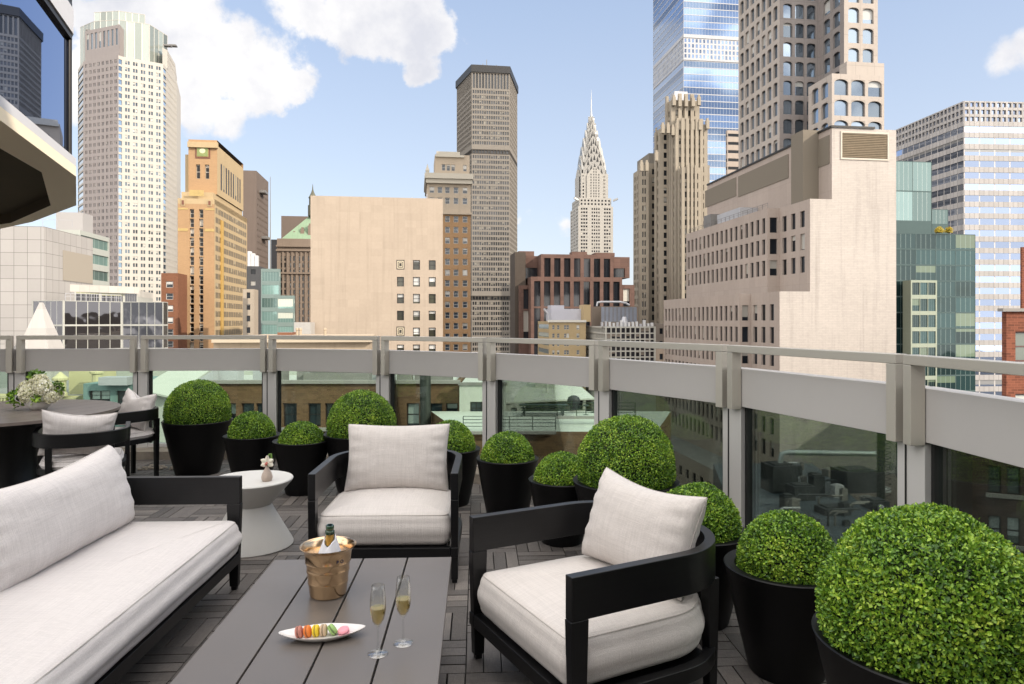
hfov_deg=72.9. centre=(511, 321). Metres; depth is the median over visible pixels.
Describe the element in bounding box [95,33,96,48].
window
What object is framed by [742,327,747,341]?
window
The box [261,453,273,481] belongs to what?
bud vase
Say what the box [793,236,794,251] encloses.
window
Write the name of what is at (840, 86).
window
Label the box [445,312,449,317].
window
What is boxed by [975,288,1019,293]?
window
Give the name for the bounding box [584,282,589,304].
window
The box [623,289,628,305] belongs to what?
window
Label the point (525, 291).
window
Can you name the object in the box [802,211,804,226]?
window
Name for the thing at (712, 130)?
window
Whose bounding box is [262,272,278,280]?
window
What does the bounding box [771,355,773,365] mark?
window
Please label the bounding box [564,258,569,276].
window
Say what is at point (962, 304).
window
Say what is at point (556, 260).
window
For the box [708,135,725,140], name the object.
window
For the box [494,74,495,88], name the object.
window
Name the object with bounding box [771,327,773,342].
window
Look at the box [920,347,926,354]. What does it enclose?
window
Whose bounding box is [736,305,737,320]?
window
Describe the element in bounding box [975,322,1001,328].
window
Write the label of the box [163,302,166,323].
window
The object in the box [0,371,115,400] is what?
classical building
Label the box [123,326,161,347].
window
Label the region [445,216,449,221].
window
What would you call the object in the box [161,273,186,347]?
red brick block
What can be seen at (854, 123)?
window
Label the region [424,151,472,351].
cornice building
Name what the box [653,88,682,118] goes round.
window
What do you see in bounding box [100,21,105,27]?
window
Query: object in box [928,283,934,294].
window
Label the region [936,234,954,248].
window
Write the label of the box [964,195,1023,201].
window
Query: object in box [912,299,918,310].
window
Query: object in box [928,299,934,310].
window
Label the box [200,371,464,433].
brick tenement
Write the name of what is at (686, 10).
window
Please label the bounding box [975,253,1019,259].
window
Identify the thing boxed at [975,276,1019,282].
window
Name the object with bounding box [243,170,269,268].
grey slab tower
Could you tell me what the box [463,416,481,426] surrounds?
roof railing
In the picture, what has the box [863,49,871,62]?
window
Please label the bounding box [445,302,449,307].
window
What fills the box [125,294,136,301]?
window
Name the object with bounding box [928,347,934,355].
window
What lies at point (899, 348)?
window
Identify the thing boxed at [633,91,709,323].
setback tower
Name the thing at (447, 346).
window
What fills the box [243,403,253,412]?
window
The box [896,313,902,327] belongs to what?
window
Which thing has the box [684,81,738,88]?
window
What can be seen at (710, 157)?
window
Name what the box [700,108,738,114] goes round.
window
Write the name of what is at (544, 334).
window
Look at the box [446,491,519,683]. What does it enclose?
terrace slab
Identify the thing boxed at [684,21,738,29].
window
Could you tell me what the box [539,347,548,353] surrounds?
window
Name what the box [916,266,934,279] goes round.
window
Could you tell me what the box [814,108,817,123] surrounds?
window
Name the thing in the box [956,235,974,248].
window
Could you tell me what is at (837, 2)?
window
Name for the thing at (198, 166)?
window
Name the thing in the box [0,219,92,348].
panelled block
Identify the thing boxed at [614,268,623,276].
window
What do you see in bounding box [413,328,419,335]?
window
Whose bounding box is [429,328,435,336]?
window
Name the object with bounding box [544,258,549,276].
window
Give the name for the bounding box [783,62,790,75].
window
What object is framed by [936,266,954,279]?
window
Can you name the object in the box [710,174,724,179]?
window
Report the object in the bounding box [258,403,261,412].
window
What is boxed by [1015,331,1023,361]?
window
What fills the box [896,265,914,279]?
window
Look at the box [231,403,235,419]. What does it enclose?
window
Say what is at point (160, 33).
window
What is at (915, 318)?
window
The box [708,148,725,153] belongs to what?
window
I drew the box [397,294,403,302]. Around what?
window
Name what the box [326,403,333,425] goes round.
window
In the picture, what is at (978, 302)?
window
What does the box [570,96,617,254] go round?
spired skyscraper
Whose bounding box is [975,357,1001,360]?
window
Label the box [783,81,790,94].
window
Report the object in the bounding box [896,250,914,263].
window
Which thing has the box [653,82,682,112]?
window
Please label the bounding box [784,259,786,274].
window
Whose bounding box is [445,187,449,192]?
window
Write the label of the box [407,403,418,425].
window
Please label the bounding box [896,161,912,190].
window
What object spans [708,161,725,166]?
window
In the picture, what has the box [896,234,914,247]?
window
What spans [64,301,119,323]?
window
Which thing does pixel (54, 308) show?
window
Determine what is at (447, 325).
window
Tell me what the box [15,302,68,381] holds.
pyramid roof house
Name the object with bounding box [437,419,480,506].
potted boxwood
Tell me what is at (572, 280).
granite office
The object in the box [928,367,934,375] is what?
window
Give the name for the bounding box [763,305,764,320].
window
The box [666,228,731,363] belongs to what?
windows
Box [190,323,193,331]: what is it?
window
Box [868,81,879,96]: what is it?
window
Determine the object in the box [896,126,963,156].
window
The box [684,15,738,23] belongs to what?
window
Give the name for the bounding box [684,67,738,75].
window
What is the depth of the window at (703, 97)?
563.99 m
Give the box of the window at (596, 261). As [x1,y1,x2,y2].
[594,259,599,276]
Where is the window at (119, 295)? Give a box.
[101,293,122,301]
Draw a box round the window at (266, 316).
[262,312,276,320]
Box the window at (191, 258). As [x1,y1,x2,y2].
[190,257,193,264]
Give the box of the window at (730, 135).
[728,134,738,136]
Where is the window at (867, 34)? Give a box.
[863,29,871,43]
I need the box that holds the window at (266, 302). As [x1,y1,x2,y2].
[262,298,276,306]
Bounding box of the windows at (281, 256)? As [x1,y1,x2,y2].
[281,256,308,320]
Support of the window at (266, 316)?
in the glass office at (270, 285)
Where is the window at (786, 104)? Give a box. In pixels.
[783,100,790,113]
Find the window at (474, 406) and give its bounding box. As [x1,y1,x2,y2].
[470,402,481,410]
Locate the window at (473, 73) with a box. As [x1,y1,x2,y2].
[473,73,474,87]
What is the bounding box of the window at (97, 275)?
[93,270,106,280]
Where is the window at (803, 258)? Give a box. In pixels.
[802,256,804,272]
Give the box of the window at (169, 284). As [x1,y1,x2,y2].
[166,281,172,287]
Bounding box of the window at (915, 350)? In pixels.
[912,347,918,354]
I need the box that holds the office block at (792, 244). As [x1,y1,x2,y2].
[664,125,895,408]
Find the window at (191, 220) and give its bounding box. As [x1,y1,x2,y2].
[190,219,193,226]
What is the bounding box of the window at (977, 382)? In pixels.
[975,380,1001,385]
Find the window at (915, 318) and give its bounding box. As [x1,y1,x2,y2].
[912,315,918,326]
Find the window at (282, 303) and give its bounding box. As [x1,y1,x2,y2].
[278,299,292,307]
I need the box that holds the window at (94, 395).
[90,391,109,400]
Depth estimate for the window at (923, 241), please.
179.98 m
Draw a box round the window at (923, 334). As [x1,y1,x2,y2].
[920,331,926,342]
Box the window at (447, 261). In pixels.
[445,259,449,264]
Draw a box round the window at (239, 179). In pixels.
[239,179,240,202]
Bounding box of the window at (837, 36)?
[835,32,839,47]
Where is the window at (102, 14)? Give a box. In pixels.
[100,12,105,20]
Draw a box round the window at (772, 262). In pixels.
[770,260,775,275]
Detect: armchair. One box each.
[308,424,461,582]
[469,467,718,683]
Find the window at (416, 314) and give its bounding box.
[413,311,419,319]
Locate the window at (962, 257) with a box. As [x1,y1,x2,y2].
[956,250,974,264]
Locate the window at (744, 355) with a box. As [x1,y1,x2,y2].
[742,353,747,362]
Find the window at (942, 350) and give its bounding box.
[937,345,954,356]
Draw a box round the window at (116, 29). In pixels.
[116,29,117,44]
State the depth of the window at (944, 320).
180.79 m
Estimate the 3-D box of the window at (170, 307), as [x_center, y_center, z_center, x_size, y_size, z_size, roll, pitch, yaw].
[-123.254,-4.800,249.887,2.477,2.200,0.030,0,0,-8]
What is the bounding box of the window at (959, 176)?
[932,172,963,186]
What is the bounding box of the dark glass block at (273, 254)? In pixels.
[271,239,276,268]
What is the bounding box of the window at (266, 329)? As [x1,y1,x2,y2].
[262,325,276,333]
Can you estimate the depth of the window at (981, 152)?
301.04 m
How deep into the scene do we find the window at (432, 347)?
150.08 m
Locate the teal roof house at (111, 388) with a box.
[83,376,157,426]
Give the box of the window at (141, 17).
[139,14,144,22]
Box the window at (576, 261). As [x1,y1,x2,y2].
[574,258,579,276]
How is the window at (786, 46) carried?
in the arched tower at (809, 65)
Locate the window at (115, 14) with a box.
[113,11,117,19]
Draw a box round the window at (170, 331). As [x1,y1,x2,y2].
[168,329,172,334]
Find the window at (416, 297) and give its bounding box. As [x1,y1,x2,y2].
[413,294,419,302]
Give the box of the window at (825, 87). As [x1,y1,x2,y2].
[823,83,827,98]
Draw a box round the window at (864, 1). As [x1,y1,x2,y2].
[863,0,871,3]
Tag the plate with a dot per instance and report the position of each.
(328, 637)
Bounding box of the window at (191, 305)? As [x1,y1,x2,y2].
[190,304,193,312]
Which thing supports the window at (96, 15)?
in the octagonal tower at (129, 146)
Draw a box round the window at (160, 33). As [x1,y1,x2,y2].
[159,31,162,63]
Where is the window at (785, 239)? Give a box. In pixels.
[784,238,786,252]
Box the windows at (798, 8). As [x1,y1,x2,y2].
[742,0,814,166]
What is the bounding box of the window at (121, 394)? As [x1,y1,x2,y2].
[118,391,125,403]
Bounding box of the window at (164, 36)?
[163,34,166,49]
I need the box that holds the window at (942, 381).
[937,376,954,388]
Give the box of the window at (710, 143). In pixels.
[708,141,725,147]
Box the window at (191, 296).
[190,295,193,302]
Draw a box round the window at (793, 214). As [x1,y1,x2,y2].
[793,214,794,228]
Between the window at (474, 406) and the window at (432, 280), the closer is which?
the window at (474, 406)
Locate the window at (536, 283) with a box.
[534,281,539,305]
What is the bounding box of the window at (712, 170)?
[710,168,725,173]
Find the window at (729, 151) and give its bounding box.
[728,150,738,152]
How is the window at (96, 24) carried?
in the octagonal tower at (129, 146)
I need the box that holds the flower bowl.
[6,368,65,409]
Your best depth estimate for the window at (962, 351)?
181.57 m
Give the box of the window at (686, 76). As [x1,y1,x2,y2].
[684,74,738,82]
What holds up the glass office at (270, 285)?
on the ground
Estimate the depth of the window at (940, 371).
180.77 m
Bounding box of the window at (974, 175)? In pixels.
[964,172,1023,178]
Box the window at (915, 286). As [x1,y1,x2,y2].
[912,283,918,294]
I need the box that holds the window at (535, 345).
[534,344,537,354]
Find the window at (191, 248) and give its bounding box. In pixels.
[190,247,193,255]
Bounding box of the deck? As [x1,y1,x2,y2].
[121,459,826,683]
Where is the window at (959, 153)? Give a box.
[926,149,963,164]
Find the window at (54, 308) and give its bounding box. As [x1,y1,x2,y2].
[33,301,61,323]
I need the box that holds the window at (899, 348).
[896,345,902,353]
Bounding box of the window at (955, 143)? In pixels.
[899,138,963,160]
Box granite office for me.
[518,251,633,354]
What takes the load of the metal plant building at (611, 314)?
on the ground
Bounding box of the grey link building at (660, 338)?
[638,324,663,361]
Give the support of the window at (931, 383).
in the teal glass office at (935, 294)
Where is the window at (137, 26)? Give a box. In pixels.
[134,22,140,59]
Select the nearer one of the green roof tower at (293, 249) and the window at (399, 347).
the window at (399, 347)
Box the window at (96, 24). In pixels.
[94,21,99,28]
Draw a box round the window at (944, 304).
[937,297,954,311]
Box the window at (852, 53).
[848,49,857,61]
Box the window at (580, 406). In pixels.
[578,400,582,408]
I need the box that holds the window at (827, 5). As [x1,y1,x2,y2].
[825,0,829,15]
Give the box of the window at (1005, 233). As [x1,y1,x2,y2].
[964,230,1023,236]
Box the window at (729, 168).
[728,167,738,169]
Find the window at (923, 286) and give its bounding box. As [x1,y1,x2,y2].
[920,283,926,294]
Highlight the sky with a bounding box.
[16,0,1023,284]
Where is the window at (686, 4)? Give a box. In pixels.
[684,2,738,10]
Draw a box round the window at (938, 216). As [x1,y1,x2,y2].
[932,210,947,223]
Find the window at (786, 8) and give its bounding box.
[783,4,790,17]
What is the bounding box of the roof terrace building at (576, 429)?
[431,411,593,455]
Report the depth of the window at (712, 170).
564.20 m
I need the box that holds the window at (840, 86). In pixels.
[834,80,846,94]
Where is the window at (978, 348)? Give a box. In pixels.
[975,345,1001,351]
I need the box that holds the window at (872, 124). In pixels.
[868,122,879,128]
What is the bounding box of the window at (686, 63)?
[684,61,738,68]
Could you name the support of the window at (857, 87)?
in the arched tower at (809, 65)
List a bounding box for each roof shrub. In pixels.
[934,226,943,232]
[944,226,953,232]
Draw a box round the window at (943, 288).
[937,282,954,295]
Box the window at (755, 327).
[755,327,756,341]
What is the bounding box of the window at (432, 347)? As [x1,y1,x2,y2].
[429,344,435,350]
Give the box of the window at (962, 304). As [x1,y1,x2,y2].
[956,298,974,311]
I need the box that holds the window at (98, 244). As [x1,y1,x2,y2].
[81,235,106,250]
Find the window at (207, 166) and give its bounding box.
[206,165,208,178]
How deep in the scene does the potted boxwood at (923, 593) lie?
1.94 m
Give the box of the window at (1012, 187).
[964,184,1023,190]
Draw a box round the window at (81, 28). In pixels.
[80,27,82,65]
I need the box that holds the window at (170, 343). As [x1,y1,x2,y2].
[168,341,172,346]
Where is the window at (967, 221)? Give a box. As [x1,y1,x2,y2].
[964,218,1023,224]
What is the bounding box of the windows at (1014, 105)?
[897,104,1020,146]
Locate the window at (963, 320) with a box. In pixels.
[956,313,974,327]
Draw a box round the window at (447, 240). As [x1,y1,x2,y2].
[445,237,449,243]
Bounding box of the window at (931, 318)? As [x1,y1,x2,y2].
[928,315,934,326]
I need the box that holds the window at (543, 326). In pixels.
[539,324,548,328]
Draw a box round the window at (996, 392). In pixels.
[978,391,1001,395]
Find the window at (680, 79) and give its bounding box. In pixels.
[653,75,682,106]
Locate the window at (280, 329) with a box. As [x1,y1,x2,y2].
[278,327,292,331]
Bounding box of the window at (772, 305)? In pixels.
[771,304,773,319]
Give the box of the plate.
[278,623,364,642]
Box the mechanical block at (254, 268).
[247,251,265,334]
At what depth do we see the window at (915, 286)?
175.34 m
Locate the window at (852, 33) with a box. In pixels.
[848,28,857,42]
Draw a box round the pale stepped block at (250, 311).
[243,289,257,334]
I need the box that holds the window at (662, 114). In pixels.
[653,110,664,124]
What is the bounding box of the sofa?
[0,445,242,683]
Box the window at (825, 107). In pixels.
[823,103,827,118]
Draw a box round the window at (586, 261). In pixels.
[584,259,589,276]
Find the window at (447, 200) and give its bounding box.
[445,198,449,203]
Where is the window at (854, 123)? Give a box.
[851,121,863,128]
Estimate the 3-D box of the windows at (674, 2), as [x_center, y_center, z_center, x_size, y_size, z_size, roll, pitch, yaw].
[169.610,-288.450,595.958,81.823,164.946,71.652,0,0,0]
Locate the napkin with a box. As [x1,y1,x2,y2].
[318,533,340,552]
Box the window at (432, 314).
[429,311,435,319]
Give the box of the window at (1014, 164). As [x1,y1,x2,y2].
[964,161,1023,167]
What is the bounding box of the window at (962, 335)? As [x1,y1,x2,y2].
[956,329,974,342]
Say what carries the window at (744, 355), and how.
in the office block at (792, 244)
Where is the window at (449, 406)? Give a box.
[446,403,457,410]
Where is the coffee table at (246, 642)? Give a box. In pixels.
[170,557,450,683]
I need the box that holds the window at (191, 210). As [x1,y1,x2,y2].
[190,209,193,217]
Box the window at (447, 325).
[445,323,449,328]
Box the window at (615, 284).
[613,282,618,305]
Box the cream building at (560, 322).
[538,305,590,389]
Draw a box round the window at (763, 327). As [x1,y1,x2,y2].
[763,327,764,342]
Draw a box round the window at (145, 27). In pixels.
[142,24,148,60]
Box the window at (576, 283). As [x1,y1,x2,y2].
[574,281,579,306]
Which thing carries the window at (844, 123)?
in the arched tower at (809, 65)
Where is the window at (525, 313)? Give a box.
[523,311,527,337]
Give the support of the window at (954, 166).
in the ribbed mirror tower at (972, 152)
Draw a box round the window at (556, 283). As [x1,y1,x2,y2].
[554,281,559,304]
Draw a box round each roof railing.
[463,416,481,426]
[558,402,593,415]
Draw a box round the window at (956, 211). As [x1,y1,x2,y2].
[948,207,963,215]
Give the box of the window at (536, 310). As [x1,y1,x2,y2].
[534,308,539,338]
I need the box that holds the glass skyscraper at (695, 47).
[653,0,738,181]
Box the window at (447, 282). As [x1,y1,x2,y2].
[445,280,449,285]
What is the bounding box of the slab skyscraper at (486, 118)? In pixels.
[455,60,517,352]
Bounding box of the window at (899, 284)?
[896,281,902,295]
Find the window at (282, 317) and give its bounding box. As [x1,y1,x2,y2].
[278,313,292,321]
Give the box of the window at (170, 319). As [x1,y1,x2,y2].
[168,317,172,322]
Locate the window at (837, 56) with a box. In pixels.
[835,52,839,67]
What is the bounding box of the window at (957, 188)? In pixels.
[932,184,963,197]
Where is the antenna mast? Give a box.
[270,177,270,268]
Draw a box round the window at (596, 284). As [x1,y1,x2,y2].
[594,282,598,306]
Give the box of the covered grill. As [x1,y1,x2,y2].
[567,395,579,408]
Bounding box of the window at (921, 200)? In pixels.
[913,192,930,220]
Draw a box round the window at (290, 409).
[284,403,296,425]
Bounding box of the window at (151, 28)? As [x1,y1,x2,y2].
[150,25,153,61]
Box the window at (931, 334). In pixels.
[928,331,934,342]
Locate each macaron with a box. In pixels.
[295,625,303,637]
[303,625,311,637]
[312,624,319,636]
[319,624,327,636]
[327,624,337,634]
[338,626,349,635]
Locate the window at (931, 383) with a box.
[928,380,934,386]
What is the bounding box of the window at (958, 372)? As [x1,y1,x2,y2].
[956,370,974,374]
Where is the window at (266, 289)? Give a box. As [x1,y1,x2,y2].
[262,285,278,293]
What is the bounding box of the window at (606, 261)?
[604,259,609,276]
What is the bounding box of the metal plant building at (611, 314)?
[591,301,637,325]
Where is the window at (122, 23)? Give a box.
[119,20,125,56]
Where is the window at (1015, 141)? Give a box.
[964,137,1023,144]
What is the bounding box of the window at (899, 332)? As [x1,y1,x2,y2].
[896,329,902,343]
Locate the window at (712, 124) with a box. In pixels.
[703,121,738,127]
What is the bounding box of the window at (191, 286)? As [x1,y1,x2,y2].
[190,285,193,293]
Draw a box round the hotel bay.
[0,0,75,228]
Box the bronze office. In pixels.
[510,252,525,353]
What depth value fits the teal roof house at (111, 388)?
44.00 m
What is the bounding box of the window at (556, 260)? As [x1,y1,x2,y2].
[554,258,559,276]
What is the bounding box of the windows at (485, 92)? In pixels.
[473,90,508,352]
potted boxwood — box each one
[161,379,232,475]
[222,411,279,472]
[272,420,326,496]
[323,389,396,492]
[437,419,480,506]
[476,430,538,512]
[528,450,583,547]
[573,413,679,500]
[667,482,743,630]
[723,509,835,683]
[811,502,1023,683]
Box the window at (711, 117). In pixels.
[700,115,738,121]
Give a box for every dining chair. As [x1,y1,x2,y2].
[32,409,130,477]
[112,388,159,475]
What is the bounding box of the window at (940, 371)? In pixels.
[937,368,954,374]
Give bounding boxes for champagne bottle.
[325,524,334,546]
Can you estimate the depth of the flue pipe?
52.64 m
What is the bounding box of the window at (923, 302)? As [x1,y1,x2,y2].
[920,299,926,310]
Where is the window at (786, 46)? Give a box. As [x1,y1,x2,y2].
[783,43,790,56]
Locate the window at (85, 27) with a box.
[84,25,86,60]
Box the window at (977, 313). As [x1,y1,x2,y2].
[975,311,1001,316]
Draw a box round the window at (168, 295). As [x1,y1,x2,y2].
[166,293,172,299]
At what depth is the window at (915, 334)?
175.34 m
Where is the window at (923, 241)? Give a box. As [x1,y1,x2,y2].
[916,234,934,248]
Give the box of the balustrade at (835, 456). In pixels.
[0,335,1023,554]
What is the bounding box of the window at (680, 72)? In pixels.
[653,69,682,100]
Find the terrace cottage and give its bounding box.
[556,385,593,410]
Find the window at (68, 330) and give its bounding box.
[64,326,119,348]
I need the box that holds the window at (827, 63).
[825,58,829,73]
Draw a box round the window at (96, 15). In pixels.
[94,12,99,20]
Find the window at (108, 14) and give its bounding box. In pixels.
[106,12,111,19]
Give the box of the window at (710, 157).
[708,154,725,160]
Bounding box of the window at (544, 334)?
[539,332,548,336]
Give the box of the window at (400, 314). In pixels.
[397,311,403,319]
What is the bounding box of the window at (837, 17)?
[835,12,839,27]
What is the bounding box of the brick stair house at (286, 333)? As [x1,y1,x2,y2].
[277,332,295,334]
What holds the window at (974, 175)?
in the ribbed mirror tower at (972, 152)
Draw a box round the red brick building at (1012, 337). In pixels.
[997,247,1023,398]
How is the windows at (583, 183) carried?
in the spired skyscraper at (591, 222)
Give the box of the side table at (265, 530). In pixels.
[220,470,293,557]
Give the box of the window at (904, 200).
[896,191,912,220]
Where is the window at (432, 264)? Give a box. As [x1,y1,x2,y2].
[429,260,435,269]
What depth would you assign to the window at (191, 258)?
264.73 m
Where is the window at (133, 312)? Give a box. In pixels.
[123,302,161,323]
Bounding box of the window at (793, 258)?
[793,258,794,273]
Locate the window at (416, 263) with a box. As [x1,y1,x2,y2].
[413,260,419,269]
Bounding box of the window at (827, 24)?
[825,19,829,34]
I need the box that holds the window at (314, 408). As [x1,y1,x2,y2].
[309,403,320,425]
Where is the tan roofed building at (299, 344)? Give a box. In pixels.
[211,328,376,349]
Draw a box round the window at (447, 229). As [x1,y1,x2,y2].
[445,227,449,232]
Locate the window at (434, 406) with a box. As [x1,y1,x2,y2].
[431,403,441,410]
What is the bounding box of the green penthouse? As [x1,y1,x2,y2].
[458,378,481,410]
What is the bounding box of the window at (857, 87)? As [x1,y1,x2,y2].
[851,81,863,95]
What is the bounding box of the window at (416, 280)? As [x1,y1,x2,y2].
[413,277,419,286]
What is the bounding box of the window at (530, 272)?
[526,268,536,277]
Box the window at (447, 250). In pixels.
[445,248,449,253]
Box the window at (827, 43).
[825,39,829,53]
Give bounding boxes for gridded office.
[586,317,655,410]
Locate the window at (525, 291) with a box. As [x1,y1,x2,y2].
[523,289,527,308]
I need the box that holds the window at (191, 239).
[190,238,193,245]
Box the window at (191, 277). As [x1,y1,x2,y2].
[190,276,193,283]
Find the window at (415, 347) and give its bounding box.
[413,345,419,350]
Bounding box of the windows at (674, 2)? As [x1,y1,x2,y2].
[653,0,737,94]
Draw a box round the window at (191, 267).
[190,266,193,274]
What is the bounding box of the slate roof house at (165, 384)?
[153,371,209,441]
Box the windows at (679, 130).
[642,130,703,323]
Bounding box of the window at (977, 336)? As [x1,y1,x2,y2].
[975,334,1001,339]
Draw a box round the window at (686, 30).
[684,28,738,36]
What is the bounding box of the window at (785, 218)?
[784,216,786,231]
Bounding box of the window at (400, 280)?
[397,277,403,285]
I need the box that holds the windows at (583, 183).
[576,183,609,251]
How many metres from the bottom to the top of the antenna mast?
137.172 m
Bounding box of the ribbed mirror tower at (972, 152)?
[896,101,1023,395]
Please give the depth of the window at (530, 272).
338.14 m
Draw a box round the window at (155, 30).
[154,28,157,62]
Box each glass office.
[32,284,167,348]
[261,269,280,333]
[277,295,294,331]
[896,161,974,391]
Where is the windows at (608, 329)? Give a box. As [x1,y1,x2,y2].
[607,328,653,360]
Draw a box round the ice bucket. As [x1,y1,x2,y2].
[299,536,355,600]
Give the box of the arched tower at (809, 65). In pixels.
[739,0,883,168]
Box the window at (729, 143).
[728,142,738,144]
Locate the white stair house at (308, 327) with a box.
[294,322,314,333]
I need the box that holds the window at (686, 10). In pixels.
[684,8,738,16]
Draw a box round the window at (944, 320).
[937,313,954,327]
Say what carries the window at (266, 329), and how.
in the glass office at (270, 285)
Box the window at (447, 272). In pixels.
[445,270,449,275]
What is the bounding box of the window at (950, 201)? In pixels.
[932,195,963,208]
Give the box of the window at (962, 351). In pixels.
[956,345,974,358]
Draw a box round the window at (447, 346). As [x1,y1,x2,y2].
[445,344,449,349]
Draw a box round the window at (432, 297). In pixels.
[429,294,435,302]
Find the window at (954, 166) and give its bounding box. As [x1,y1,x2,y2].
[932,161,963,175]
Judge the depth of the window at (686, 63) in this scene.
563.37 m
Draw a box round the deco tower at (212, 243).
[178,139,246,347]
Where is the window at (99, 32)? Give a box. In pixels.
[99,32,100,47]
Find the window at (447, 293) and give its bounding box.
[445,291,449,296]
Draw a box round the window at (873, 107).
[868,102,879,116]
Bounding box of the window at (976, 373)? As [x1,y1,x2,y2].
[975,371,1001,374]
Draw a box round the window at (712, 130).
[708,128,738,133]
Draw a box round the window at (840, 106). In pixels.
[834,100,846,115]
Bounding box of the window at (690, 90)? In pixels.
[684,87,738,95]
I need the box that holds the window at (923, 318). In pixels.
[920,315,926,326]
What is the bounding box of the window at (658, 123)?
[653,116,664,130]
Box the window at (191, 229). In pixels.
[190,228,193,236]
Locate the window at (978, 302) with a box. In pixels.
[975,299,1019,305]
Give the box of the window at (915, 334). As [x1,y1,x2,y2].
[912,331,918,342]
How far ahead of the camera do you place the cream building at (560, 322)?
179.22 m
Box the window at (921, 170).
[913,162,930,190]
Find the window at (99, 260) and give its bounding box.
[93,254,106,265]
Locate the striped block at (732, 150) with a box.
[726,130,738,174]
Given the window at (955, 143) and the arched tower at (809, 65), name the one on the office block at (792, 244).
the arched tower at (809, 65)
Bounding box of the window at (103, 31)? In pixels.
[103,31,104,46]
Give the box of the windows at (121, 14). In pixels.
[85,11,165,300]
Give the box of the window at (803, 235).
[802,234,804,249]
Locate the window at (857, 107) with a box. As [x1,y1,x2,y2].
[851,101,863,116]
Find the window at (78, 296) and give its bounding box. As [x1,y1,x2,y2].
[76,292,98,300]
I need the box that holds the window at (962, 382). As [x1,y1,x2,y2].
[956,376,974,389]
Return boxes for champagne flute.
[369,586,385,658]
[395,576,410,647]
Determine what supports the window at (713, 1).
in the glass skyscraper at (695, 47)
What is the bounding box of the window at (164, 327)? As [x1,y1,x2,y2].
[163,326,166,347]
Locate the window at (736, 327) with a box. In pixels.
[736,327,737,341]
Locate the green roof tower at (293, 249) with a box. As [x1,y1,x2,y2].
[276,185,315,321]
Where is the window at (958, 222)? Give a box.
[948,218,963,226]
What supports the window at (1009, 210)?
in the ribbed mirror tower at (972, 152)
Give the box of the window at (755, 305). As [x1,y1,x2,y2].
[755,305,756,320]
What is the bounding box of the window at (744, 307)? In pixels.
[742,305,747,320]
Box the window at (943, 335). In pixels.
[937,329,954,342]
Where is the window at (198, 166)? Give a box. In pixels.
[197,165,199,178]
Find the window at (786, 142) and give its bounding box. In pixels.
[783,139,790,147]
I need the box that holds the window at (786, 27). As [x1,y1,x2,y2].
[783,23,790,36]
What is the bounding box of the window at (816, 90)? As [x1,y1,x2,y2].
[814,88,817,103]
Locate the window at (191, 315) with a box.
[190,314,193,321]
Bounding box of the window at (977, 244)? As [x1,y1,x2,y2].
[975,242,1023,247]
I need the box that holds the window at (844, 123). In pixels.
[834,121,846,125]
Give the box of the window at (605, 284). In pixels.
[603,282,608,305]
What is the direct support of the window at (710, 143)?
in the glass skyscraper at (695, 47)
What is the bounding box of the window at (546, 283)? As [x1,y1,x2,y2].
[544,281,549,305]
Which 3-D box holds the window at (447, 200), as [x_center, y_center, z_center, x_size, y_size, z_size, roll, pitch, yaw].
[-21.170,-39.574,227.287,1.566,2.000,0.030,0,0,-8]
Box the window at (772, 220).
[770,218,775,232]
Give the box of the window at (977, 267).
[975,265,1019,270]
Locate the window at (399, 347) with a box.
[397,345,403,349]
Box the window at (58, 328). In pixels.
[54,326,61,341]
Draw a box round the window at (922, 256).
[916,250,934,264]
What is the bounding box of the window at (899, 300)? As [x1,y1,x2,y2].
[896,297,902,311]
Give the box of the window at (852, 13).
[848,8,857,22]
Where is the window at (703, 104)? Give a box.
[700,101,738,108]
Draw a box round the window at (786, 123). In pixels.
[783,120,790,133]
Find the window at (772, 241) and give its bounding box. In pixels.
[770,239,775,253]
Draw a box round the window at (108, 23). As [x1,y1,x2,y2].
[106,21,111,26]
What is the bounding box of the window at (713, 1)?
[684,0,738,3]
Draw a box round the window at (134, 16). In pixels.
[132,13,137,21]
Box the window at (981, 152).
[964,149,1023,155]
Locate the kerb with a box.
[122,447,480,483]
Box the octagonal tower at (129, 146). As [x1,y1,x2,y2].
[78,11,180,301]
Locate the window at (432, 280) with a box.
[429,277,435,286]
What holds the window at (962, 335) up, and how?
in the teal glass office at (935, 294)
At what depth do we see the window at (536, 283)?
325.26 m
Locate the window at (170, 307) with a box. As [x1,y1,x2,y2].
[168,305,172,310]
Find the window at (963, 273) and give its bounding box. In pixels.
[956,266,974,280]
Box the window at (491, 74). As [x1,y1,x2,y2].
[491,74,492,88]
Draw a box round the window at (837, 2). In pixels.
[835,0,839,7]
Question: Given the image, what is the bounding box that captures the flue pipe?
[420,375,430,424]
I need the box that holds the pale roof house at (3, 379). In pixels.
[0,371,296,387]
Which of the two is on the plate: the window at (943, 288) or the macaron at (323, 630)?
the macaron at (323, 630)
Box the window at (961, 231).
[948,230,963,233]
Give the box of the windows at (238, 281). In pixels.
[221,211,243,334]
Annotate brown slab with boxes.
[281,216,308,237]
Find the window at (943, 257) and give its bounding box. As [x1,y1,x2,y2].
[936,250,954,264]
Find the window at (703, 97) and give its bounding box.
[688,94,738,101]
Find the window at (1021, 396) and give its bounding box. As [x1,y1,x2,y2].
[1015,394,1023,398]
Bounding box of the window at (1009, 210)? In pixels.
[964,207,1023,213]
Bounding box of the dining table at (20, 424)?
[0,399,120,488]
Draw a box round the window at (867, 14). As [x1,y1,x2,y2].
[863,9,871,23]
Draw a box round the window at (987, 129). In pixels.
[964,126,1023,132]
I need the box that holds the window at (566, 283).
[564,281,569,306]
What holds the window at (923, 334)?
in the teal glass office at (935, 294)
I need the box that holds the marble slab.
[311,194,442,350]
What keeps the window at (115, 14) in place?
in the octagonal tower at (129, 146)
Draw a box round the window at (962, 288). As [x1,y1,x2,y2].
[956,282,974,295]

